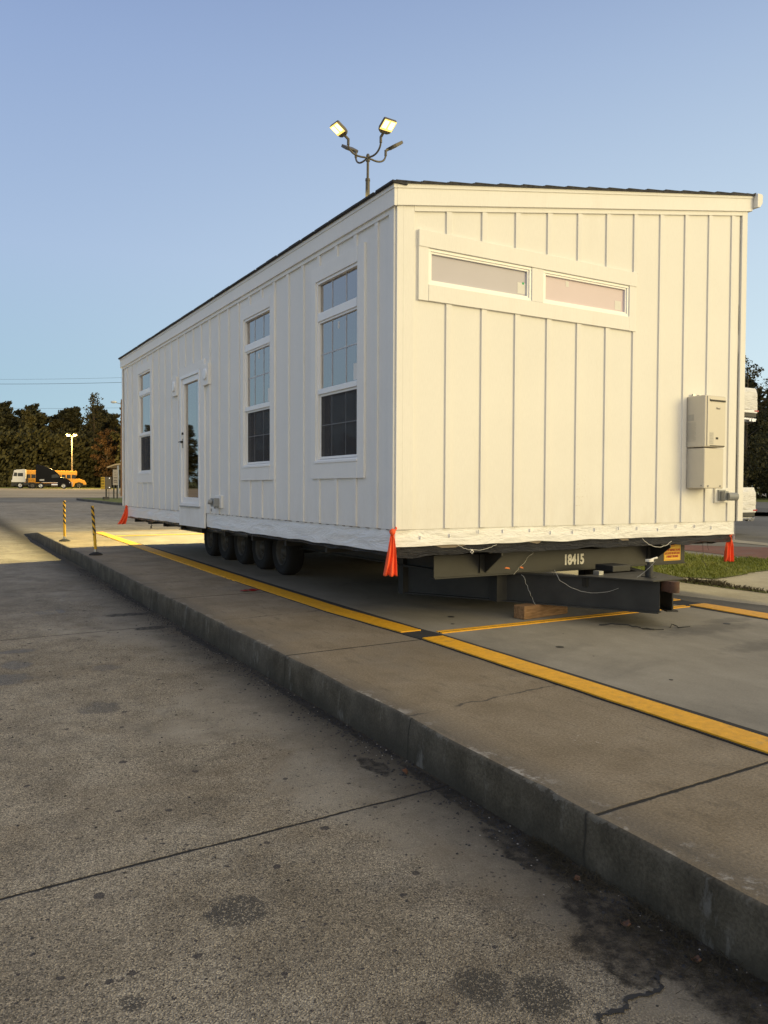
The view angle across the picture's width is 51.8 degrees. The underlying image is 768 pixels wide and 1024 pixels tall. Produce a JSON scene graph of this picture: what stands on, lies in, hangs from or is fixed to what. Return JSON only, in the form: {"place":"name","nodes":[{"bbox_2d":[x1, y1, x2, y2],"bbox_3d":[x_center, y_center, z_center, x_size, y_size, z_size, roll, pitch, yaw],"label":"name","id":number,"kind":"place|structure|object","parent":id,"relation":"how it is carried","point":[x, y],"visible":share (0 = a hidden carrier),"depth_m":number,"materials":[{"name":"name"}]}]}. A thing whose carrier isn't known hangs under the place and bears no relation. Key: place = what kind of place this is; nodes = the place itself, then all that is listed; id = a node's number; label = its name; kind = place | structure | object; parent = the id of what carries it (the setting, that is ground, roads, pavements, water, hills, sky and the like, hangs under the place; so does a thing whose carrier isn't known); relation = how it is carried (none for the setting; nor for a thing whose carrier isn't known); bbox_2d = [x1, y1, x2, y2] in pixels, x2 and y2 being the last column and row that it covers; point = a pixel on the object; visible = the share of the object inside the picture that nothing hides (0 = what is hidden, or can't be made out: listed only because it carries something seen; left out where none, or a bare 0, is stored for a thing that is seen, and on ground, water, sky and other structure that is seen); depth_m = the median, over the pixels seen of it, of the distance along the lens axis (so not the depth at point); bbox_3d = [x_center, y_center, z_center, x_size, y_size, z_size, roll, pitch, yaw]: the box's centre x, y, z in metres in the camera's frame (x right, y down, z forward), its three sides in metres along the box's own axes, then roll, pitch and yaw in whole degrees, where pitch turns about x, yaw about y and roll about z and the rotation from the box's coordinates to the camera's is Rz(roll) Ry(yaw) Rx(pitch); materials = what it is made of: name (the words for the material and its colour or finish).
{"place":"outdoors","nodes":[
{"label":"outdoors","id":0,"kind":"place"},
{"bbox_2d":[0,498,86,502],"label":"road","id":1,"kind":"structure","parent":0,"point":[6,500],"depth_m":59.81,"materials":[{"name":"grey asphalt"}]},
{"bbox_2d":[0,486,758,492],"bbox_3d":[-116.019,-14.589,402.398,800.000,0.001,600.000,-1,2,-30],"label":"road","id":2,"kind":"structure","parent":0,"point":[74,488],"depth_m":144.63,"materials":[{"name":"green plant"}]},
{"bbox_2d":[0,407,6,448],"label":"pine tree","id":3,"kind":"object","parent":2,"relation":"on","point":[1,419],"visible":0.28,"depth_m":158.60,"materials":[{"name":"green plant"}]},
{"bbox_2d":[0,401,14,424],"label":"pine tree","id":4,"kind":"object","parent":2,"relation":"on","point":[5,405],"visible":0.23,"depth_m":171.33,"materials":[{"name":"green plant"}]},
{"bbox_2d":[1,412,18,434],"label":"broadleaf tree","id":5,"kind":"object","parent":2,"relation":"on","point":[7,420],"visible":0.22,"depth_m":164.19,"materials":[{"name":"green plant"}]},
{"bbox_2d":[14,409,23,428],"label":"pine tree","id":6,"kind":"object","parent":2,"relation":"on","point":[18,414],"visible":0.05,"depth_m":171.36,"materials":[{"name":"green plant"}]},
{"bbox_2d":[11,469,31,487],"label":"yard tractor","id":7,"kind":"object","parent":2,"relation":"on","point":[19,476],"visible":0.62,"depth_m":133.90,"materials":[{"name":"white paint"}]},
{"bbox_2d":[17,409,36,464],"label":"pine tree","id":8,"kind":"object","parent":2,"relation":"on","point":[28,418],"visible":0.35,"depth_m":159.51,"materials":[{"name":"green plant"}]},
{"bbox_2d":[13,416,41,433],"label":"broadleaf tree","id":9,"kind":"object","parent":2,"relation":"on","point":[18,420],"visible":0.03,"depth_m":165.41,"materials":[{"name":"green plant"}]},
{"bbox_2d":[18,403,42,427],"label":"pine tree","id":10,"kind":"object","parent":2,"relation":"on","point":[34,411],"visible":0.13,"depth_m":168.67,"materials":[{"name":"green plant"}]},
{"bbox_2d":[22,412,55,434],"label":"broadleaf tree","id":11,"kind":"object","parent":2,"relation":"on","point":[42,418],"visible":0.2,"depth_m":163.53,"materials":[{"name":"green plant"}]},
{"bbox_2d":[46,414,58,431],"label":"broadleaf tree","id":12,"kind":"object","parent":2,"relation":"on","point":[53,417],"visible":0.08,"depth_m":172.94,"materials":[{"name":"green plant"}]},
{"bbox_2d":[24,470,85,487],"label":"school bus","id":13,"kind":"object","parent":2,"relation":"on","point":[69,475],"visible":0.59,"depth_m":140.30,"materials":[{"name":"orange paint"}]},
{"bbox_2d":[39,419,81,459],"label":"broadleaf tree","id":14,"kind":"object","parent":2,"relation":"on","point":[56,424],"visible":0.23,"depth_m":162.28,"materials":[{"name":"green plant"}]},
{"bbox_2d":[56,410,68,431],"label":"pine tree","id":15,"kind":"object","parent":2,"relation":"on","point":[60,412],"visible":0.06,"depth_m":169.54,"materials":[{"name":"green plant"}]},
{"bbox_2d":[66,434,76,487],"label":"twin lamp pole","id":16,"kind":"object","parent":2,"relation":"on","point":[74,435],"visible":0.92,"depth_m":141.78,"materials":[{"name":"white metal"}]},
{"bbox_2d":[61,406,85,455],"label":"pine tree","id":17,"kind":"object","parent":2,"relation":"on","point":[71,417],"visible":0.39,"depth_m":165.29,"materials":[{"name":"green plant"}]},
{"bbox_2d":[80,392,108,486],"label":"pine tree","id":18,"kind":"object","parent":2,"relation":"on","point":[94,408],"visible":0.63,"depth_m":161.00,"materials":[{"name":"green plant"}]},
{"bbox_2d":[80,414,109,437],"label":"broadleaf tree","id":19,"kind":"object","parent":2,"relation":"on","point":[88,422],"visible":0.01,"depth_m":170.75,"materials":[{"name":"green plant"}]},
{"bbox_2d":[93,408,109,434],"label":"pine tree","id":20,"kind":"object","parent":2,"relation":"on","point":[104,425],"visible":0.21,"depth_m":167.78,"materials":[{"name":"green plant"}]},
{"bbox_2d":[90,428,118,481],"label":"broadleaf tree","id":21,"kind":"object","parent":2,"relation":"on","point":[109,449],"visible":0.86,"depth_m":152.88,"materials":[{"name":"brown plant"}]},
{"bbox_2d":[107,413,120,429],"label":"pine tree","id":22,"kind":"object","parent":2,"relation":"on","point":[113,420],"visible":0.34,"depth_m":167.56,"materials":[{"name":"green plant"}]},
{"bbox_2d":[110,418,120,479],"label":"broadleaf tree","id":23,"kind":"object","parent":2,"relation":"on","point":[113,435],"visible":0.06,"depth_m":151.15,"materials":[{"name":"brown plant"}]},
{"bbox_2d":[110,403,120,460],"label":"pine tree","id":24,"kind":"object","parent":2,"relation":"on","point":[118,429],"visible":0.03,"depth_m":156.29,"materials":[{"name":"green plant"}]},
{"bbox_2d":[0,488,766,497],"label":"gravel yard","id":25,"kind":"structure","parent":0,"point":[29,493],"depth_m":91.72,"materials":[{"name":"grey gravel"}]},
{"bbox_2d":[23,465,72,488],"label":"semi tractor","id":26,"kind":"object","parent":25,"relation":"on","point":[45,475],"visible":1,"depth_m":133.63,"materials":[{"name":"black paint"}]},
{"bbox_2d":[107,463,119,493],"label":"open canopy","id":27,"kind":"object","parent":25,"relation":"on","point":[117,466],"visible":0.21,"depth_m":92.21,"materials":[{"name":"metal"}]},
{"bbox_2d":[111,399,121,495],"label":"utility pole","id":28,"kind":"object","parent":25,"relation":"on","point":[121,450],"visible":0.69,"depth_m":76.72,"materials":[{"name":"brown wood"}]},
{"bbox_2d":[24,408,67,408],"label":"power line","id":29,"kind":"object","parent":28,"relation":"attached to","point":[45,408],"visible":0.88,"depth_m":79.46,"materials":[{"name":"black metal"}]},
{"bbox_2d":[747,390,764,484],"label":"broadleaf tree","id":30,"kind":"object","parent":25,"relation":"on","point":[760,396],"visible":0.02,"depth_m":116.72,"materials":[{"name":"green plant"}]},
{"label":"utility pole","id":31,"kind":"object","parent":25,"relation":"on","visible":0},
{"bbox_2d":[60,382,121,383],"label":"power line","id":32,"kind":"object","parent":31,"relation":"attached to","point":[79,383],"visible":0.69,"depth_m":73.62,"materials":[{"name":"black metal"}]},
{"bbox_2d":[0,493,767,1023],"bbox_3d":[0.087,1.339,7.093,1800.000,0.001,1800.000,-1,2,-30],"label":"lot ground","id":33,"kind":"structure","parent":0,"point":[366,943],"depth_m":3.27,"materials":[{"name":"concrete"}]},
{"bbox_2d":[76,498,121,504],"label":"island kerb","id":34,"kind":"structure","parent":33,"relation":"on","point":[104,502],"depth_m":54.43,"materials":[{"name":"concrete"}]},
{"bbox_2d":[81,498,121,502],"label":"island grass","id":35,"kind":"structure","parent":34,"relation":"on","point":[118,500],"depth_m":58.20,"materials":[{"name":"green plant"}]},
{"bbox_2d":[101,477,110,499],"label":"intercom box","id":36,"kind":"object","parent":35,"relation":"on","point":[105,483],"visible":1,"depth_m":58.28,"materials":[{"name":"yellow metal"}]},
{"bbox_2d":[113,469,117,498],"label":"notice sign","id":37,"kind":"object","parent":35,"relation":"on","point":[115,476],"visible":1,"depth_m":60.93,"materials":[{"name":"grey metal"}]},
{"bbox_2d":[0,625,698,1021],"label":"scattered grit","id":38,"kind":"object","parent":33,"relation":"on","point":[250,801],"visible":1,"depth_m":3.48,"materials":[{"name":"grey gravel"}]},
{"bbox_2d":[0,424,767,497],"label":"undergrowth","id":39,"kind":"object","parent":33,"relation":"on","point":[16,451],"visible":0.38,"depth_m":155.31,"materials":[{"name":"green plant"}]},
{"bbox_2d":[24,532,767,982],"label":"kerb face","id":40,"kind":"object","parent":33,"relation":"on","point":[714,914],"visible":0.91,"depth_m":3.63},
{"bbox_2d":[38,529,767,904],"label":"weigh platform","id":41,"kind":"structure","parent":33,"relation":"on","point":[694,799],"depth_m":4.46,"materials":[{"name":"concrete"}]},
{"bbox_2d":[59,501,69,541],"bbox_3d":[-7.039,0.200,17.412,0.240,0.890,0.240,-1,2,-30],"label":"marker post","id":42,"kind":"object","parent":41,"relation":"on","point":[64,539],"visible":1,"depth_m":17.39,"materials":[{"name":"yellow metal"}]},
{"bbox_2d":[89,506,102,555],"bbox_3d":[-5.217,0.333,14.298,0.240,0.892,0.240,-1,2,-30],"label":"marker post","id":43,"kind":"object","parent":41,"relation":"on","point":[95,553],"visible":1,"depth_m":14.26,"materials":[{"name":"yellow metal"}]},
{"bbox_2d":[240,589,258,590],"bbox_3d":[-1.663,0.966,9.774,0.242,0.028,0.066,-1,2,-30],"label":"red scrap","id":44,"kind":"object","parent":41,"relation":"on","point":[249,590],"visible":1,"depth_m":9.76,"materials":[{"name":"plastic"}]},
{"bbox_2d":[96,532,420,632],"bbox_3d":[-3.610,0.805,13.789,0.311,0.016,15.282,-1,2,-30],"label":"yellow edge line","id":45,"kind":"object","parent":41,"relation":"on","point":[362,617],"visible":0.96,"depth_m":9.59,"materials":[{"name":"paint"}]},
{"bbox_2d":[105,530,767,733],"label":"scale deck","id":46,"kind":"structure","parent":41,"relation":"on","point":[709,662],"depth_m":7.18,"materials":[{"name":"concrete"}]},
{"bbox_2d":[116,533,203,535],"bbox_3d":[-4.983,0.561,19.992,3.480,0.010,0.180,-1,2,-30],"label":"yellow cross line","id":47,"kind":"object","parent":46,"relation":"on","point":[157,534],"visible":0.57,"depth_m":19.70,"materials":[{"name":"paint"}]},
{"bbox_2d":[118,179,762,613],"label":"tiny house","id":48,"kind":"structure","parent":46,"relation":"on","point":[502,391],"depth_m":8.27,"materials":[{"name":"white wood"}]},
{"bbox_2d":[118,505,127,523],"bbox_3d":[-5.334,0.048,16.139,0.229,0.412,0.067,0,2,-8],"label":"warning flag","id":49,"kind":"object","parent":48,"relation":"attached to","point":[123,519],"visible":1,"depth_m":16.14,"materials":[{"name":"red fabric"}]},
{"bbox_2d":[138,369,150,473],"bbox_3d":[-4.457,-1.667,14.815,0.106,1.907,0.942,-1,2,-30],"label":"window","id":50,"kind":"structure","parent":48,"relation":"in","point":[144,378],"depth_m":14.92,"materials":[{"name":"glass"}]},
{"bbox_2d":[178,374,198,502],"bbox_3d":[-3.023,-1.114,12.328,0.107,1.982,0.990,-1,2,-30],"label":"door","id":51,"kind":"structure","parent":48,"relation":"in","point":[189,441],"depth_m":12.42,"materials":[{"name":"white plastic"}]},
{"bbox_2d":[242,307,269,467],"bbox_3d":[-1.562,-1.514,9.883,0.106,1.907,0.919,-1,2,-30],"label":"window","id":52,"kind":"structure","parent":48,"relation":"in","point":[257,332],"depth_m":9.94,"materials":[{"name":"glass"}]},
{"bbox_2d":[314,263,356,463],"bbox_3d":[-0.457,-1.456,8.000,0.106,1.907,0.945,-1,2,-30],"label":"window","id":53,"kind":"structure","parent":48,"relation":"in","point":[337,293],"depth_m":8.03,"materials":[{"name":"glass"}]},
{"bbox_2d":[383,527,396,576],"bbox_3d":[0.057,0.351,7.003,0.124,0.442,0.068,0,2,-5],"label":"warning flag","id":54,"kind":"object","parent":48,"relation":"attached to","point":[390,568],"visible":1,"depth_m":7.00,"materials":[{"name":"red fabric"}]},
{"bbox_2d":[429,248,531,300],"bbox_3d":[0.908,-2.231,7.483,1.217,0.327,0.064,-1,2,-30],"label":"clerestory window","id":55,"kind":"structure","parent":48,"relation":"in","point":[446,269],"depth_m":7.47,"materials":[{"name":"glass"}]},
{"bbox_2d":[543,270,628,316],"bbox_3d":[2.080,-2.246,8.170,1.205,0.327,0.064,-1,2,-30],"label":"clerestory window","id":56,"kind":"structure","parent":48,"relation":"in","point":[561,289],"depth_m":8.16,"materials":[{"name":"glass"}]},
{"bbox_2d":[724,534,733,561],"bbox_3d":[4.135,0.423,9.464,0.108,0.352,0.063,0,2,-11],"label":"warning flag","id":57,"kind":"object","parent":48,"relation":"attached to","point":[729,552],"visible":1,"depth_m":9.46,"materials":[{"name":"red fabric"}]},
{"bbox_2d":[514,603,567,619],"bbox_3d":[1.621,1.002,8.148,0.680,0.135,0.144,-1,3,-38],"label":"timber block","id":58,"kind":"object","parent":46,"relation":"on","point":[524,611],"depth_m":8.01,"materials":[{"name":"brown wood"}]},
{"bbox_2d":[439,606,681,632],"bbox_3d":[1.951,1.077,8.021,3.360,0.007,0.025,-1,2,-30],"label":"joint groove","id":59,"kind":"object","parent":46,"relation":"on","point":[538,621],"visible":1,"depth_m":7.75,"materials":[{"name":"black rubber"}]},
{"bbox_2d":[436,605,689,633],"bbox_3d":[1.967,1.076,7.994,3.360,0.011,0.030,-1,2,-30],"label":"yellow cross line","id":60,"kind":"object","parent":46,"relation":"on","point":[546,621],"visible":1,"depth_m":7.75,"materials":[{"name":"paint"}]},
{"bbox_2d":[599,623,663,629],"bbox_3d":[2.330,1.083,7.461,0.587,0.036,0.115,1,2,20],"label":"loose cable","id":61,"kind":"object","parent":46,"relation":"on","point":[632,626],"visible":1,"depth_m":7.47,"materials":[{"name":"black metal"}]},
{"bbox_2d":[139,543,767,755],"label":"rubber joint strip","id":62,"kind":"object","parent":41,"relation":"on","point":[422,633],"visible":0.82,"depth_m":6.00,"materials":[{"name":"black rubber"}]},
{"bbox_2d":[422,635,767,752],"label":"yellow edge line","id":63,"kind":"object","parent":62,"relation":"on","point":[749,739],"visible":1,"depth_m":5.01,"materials":[{"name":"paint"}]},
{"bbox_2d":[543,572,767,612],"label":"dark paving strip","id":64,"kind":"object","parent":41,"relation":"on","point":[754,607],"visible":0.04,"depth_m":9.12,"materials":[{"name":"concrete"}]},
{"bbox_2d":[673,600,767,619],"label":"rubber joint strip","id":65,"kind":"object","parent":41,"relation":"on","point":[681,602],"visible":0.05,"depth_m":8.79,"materials":[{"name":"black rubber"}]},
{"bbox_2d":[690,603,767,618],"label":"yellow edge line","id":66,"kind":"object","parent":65,"relation":"on","point":[737,611],"visible":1,"depth_m":8.56,"materials":[{"name":"paint"}]},
{"bbox_2d":[68,568,767,1020],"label":"gutter grit","id":67,"kind":"object","parent":33,"relation":"on","point":[754,1006],"visible":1,"depth_m":3.99,"materials":[{"name":"grey gravel"}]},
{"bbox_2d":[75,569,760,1005],"bbox_3d":[-2.091,1.277,8.142,0.310,0.005,13.911,-1,2,-30],"label":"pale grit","id":68,"kind":"object","parent":33,"relation":"on","point":[449,789],"visible":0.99,"depth_m":3.60,"materials":[{"name":"white gravel"}]},
{"bbox_2d":[596,970,664,1023],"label":"ground crack","id":69,"kind":"object","parent":33,"relation":"on","point":[611,1011],"visible":1,"depth_m":2.47,"materials":[{"name":"black asphalt"}]},
{"bbox_2d":[521,833,767,1023],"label":"gutter weeds","id":70,"kind":"object","parent":33,"relation":"on","point":[635,903],"visible":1,"depth_m":2.82,"materials":[{"name":"plant"}]},
{"bbox_2d":[620,919,630,926],"bbox_3d":[0.879,1.490,2.866,0.031,0.017,0.046,-1,-3,-35],"label":"fallen leaf","id":71,"kind":"object","parent":70,"relation":"on","point":[626,923],"visible":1,"depth_m":2.87,"materials":[{"name":"brown plant"}]},
{"bbox_2d":[690,955,701,962],"bbox_3d":[1.050,1.500,2.654,0.026,0.017,0.038,-1,-3,-41],"label":"fallen leaf","id":72,"kind":"object","parent":70,"relation":"on","point":[698,958],"visible":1,"depth_m":2.65,"materials":[{"name":"brown plant"}]},
{"bbox_2d":[0,0,767,424],"label":"sky","id":73,"kind":"structure","parent":0,"point":[155,154],"materials":[{"name":"blue"}]},
{"bbox_2d":[551,570,767,605],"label":"side pavement","id":74,"kind":"structure","parent":0,"point":[705,592],"depth_m":9.90,"materials":[{"name":"concrete"}]},
{"bbox_2d":[685,516,767,557],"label":"side road","id":75,"kind":"structure","parent":0,"point":[756,530],"depth_m":22.27,"materials":[{"name":"grey asphalt"}]},
{"bbox_2d":[633,551,767,578],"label":"grass verge","id":76,"kind":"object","parent":75,"relation":"on","point":[755,569],"depth_m":12.68,"materials":[{"name":"green plant"}]},
{"bbox_2d":[330,117,402,196],"bbox_3d":[-0.483,-4.623,20.662,1.732,10.410,1.704,1,2,9],"label":"flood light pole","id":77,"kind":"object","parent":76,"relation":"on","point":[386,127],"visible":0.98,"depth_m":20.11,"materials":[{"name":"grey metal"}]},
{"bbox_2d":[682,570,767,593],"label":"worn path","id":78,"kind":"structure","parent":75,"relation":"on","point":[756,579],"depth_m":11.36,"materials":[{"name":"concrete"}]},
{"bbox_2d":[680,581,766,592],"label":"grass fringe","id":79,"kind":"object","parent":78,"relation":"on","point":[726,587],"depth_m":10.49,"materials":[{"name":"green plant"}]},
{"bbox_2d":[677,576,767,592],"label":"fringe grass","id":80,"kind":"structure","parent":79,"relation":"on","point":[708,582],"depth_m":10.70,"materials":[{"name":"green plant"}]},
{"bbox_2d":[685,545,767,558],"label":"faded red marking","id":81,"kind":"object","parent":75,"relation":"on","point":[760,552],"visible":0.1,"depth_m":16.66,"materials":[{"name":"paint"}]},
{"bbox_2d":[732,539,767,545],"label":"pale line marking","id":82,"kind":"object","parent":75,"relation":"on","point":[748,542],"visible":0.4,"depth_m":19.00,"materials":[{"name":"paint"}]},
{"bbox_2d":[756,508,767,511],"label":"dark kerb strip","id":83,"kind":"object","parent":75,"relation":"on","point":[762,509],"depth_m":44.95,"materials":[{"name":"concrete"}]},
{"bbox_3d":[5.960,-1.047,27.670,2.400,2.860,13.939,-1,2,-30],"label":"car carrier","id":84,"kind":"object","parent":75,"relation":"on","visible":0},
{"bbox_2d":[743,487,756,520],"bbox_3d":[8.436,-0.383,23.680,1.940,1.680,4.810,-1,2,-30],"label":"wrapped suv","id":85,"kind":"object","parent":84,"relation":"on","point":[749,503],"visible":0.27,"depth_m":21.93,"materials":[{"name":"white paint"}]},
{"bbox_2d":[744,387,758,421],"bbox_3d":[8.454,-3.143,23.630,1.940,1.680,4.810,-1,2,-30],"label":"wrapped suv","id":86,"kind":"object","parent":84,"relation":"on","point":[750,409],"visible":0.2,"depth_m":21.89,"materials":[{"name":"white paint"}]},
{"bbox_2d":[756,502,767,507],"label":"cross road","id":87,"kind":"structure","parent":0,"point":[761,504],"depth_m":66.03,"materials":[{"name":"grey asphalt"}]},
{"bbox_2d":[756,497,767,501],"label":"grass","id":88,"kind":"structure","parent":0,"point":[761,499],"depth_m":89.09,"materials":[{"name":"green plant"}]},
{"bbox_2d":[744,379,764,468],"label":"pine tree","id":89,"kind":"object","parent":88,"relation":"on","point":[751,384],"visible":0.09,"depth_m":112.33,"materials":[{"name":"green plant"}]},
{"bbox_2d":[743,355,767,484],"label":"broadleaf tree","id":90,"kind":"object","parent":88,"relation":"on","point":[747,374],"visible":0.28,"depth_m":99.32,"materials":[{"name":"green plant"}]},
{"bbox_2d":[743,445,767,499],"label":"hedge growth","id":91,"kind":"object","parent":88,"relation":"on","point":[746,466],"visible":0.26,"depth_m":92.23,"materials":[{"name":"green plant"}]},
{"bbox_2d":[744,388,767,492],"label":"broadleaf tree","id":92,"kind":"object","parent":88,"relation":"on","point":[758,438],"visible":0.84,"depth_m":92.08,"materials":[{"name":"green plant"}]},
{"bbox_2d":[751,389,767,466],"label":"pine tree","id":93,"kind":"object","parent":88,"relation":"on","point":[765,391],"visible":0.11,"depth_m":111.95,"materials":[{"name":"green plant"}]}
]}

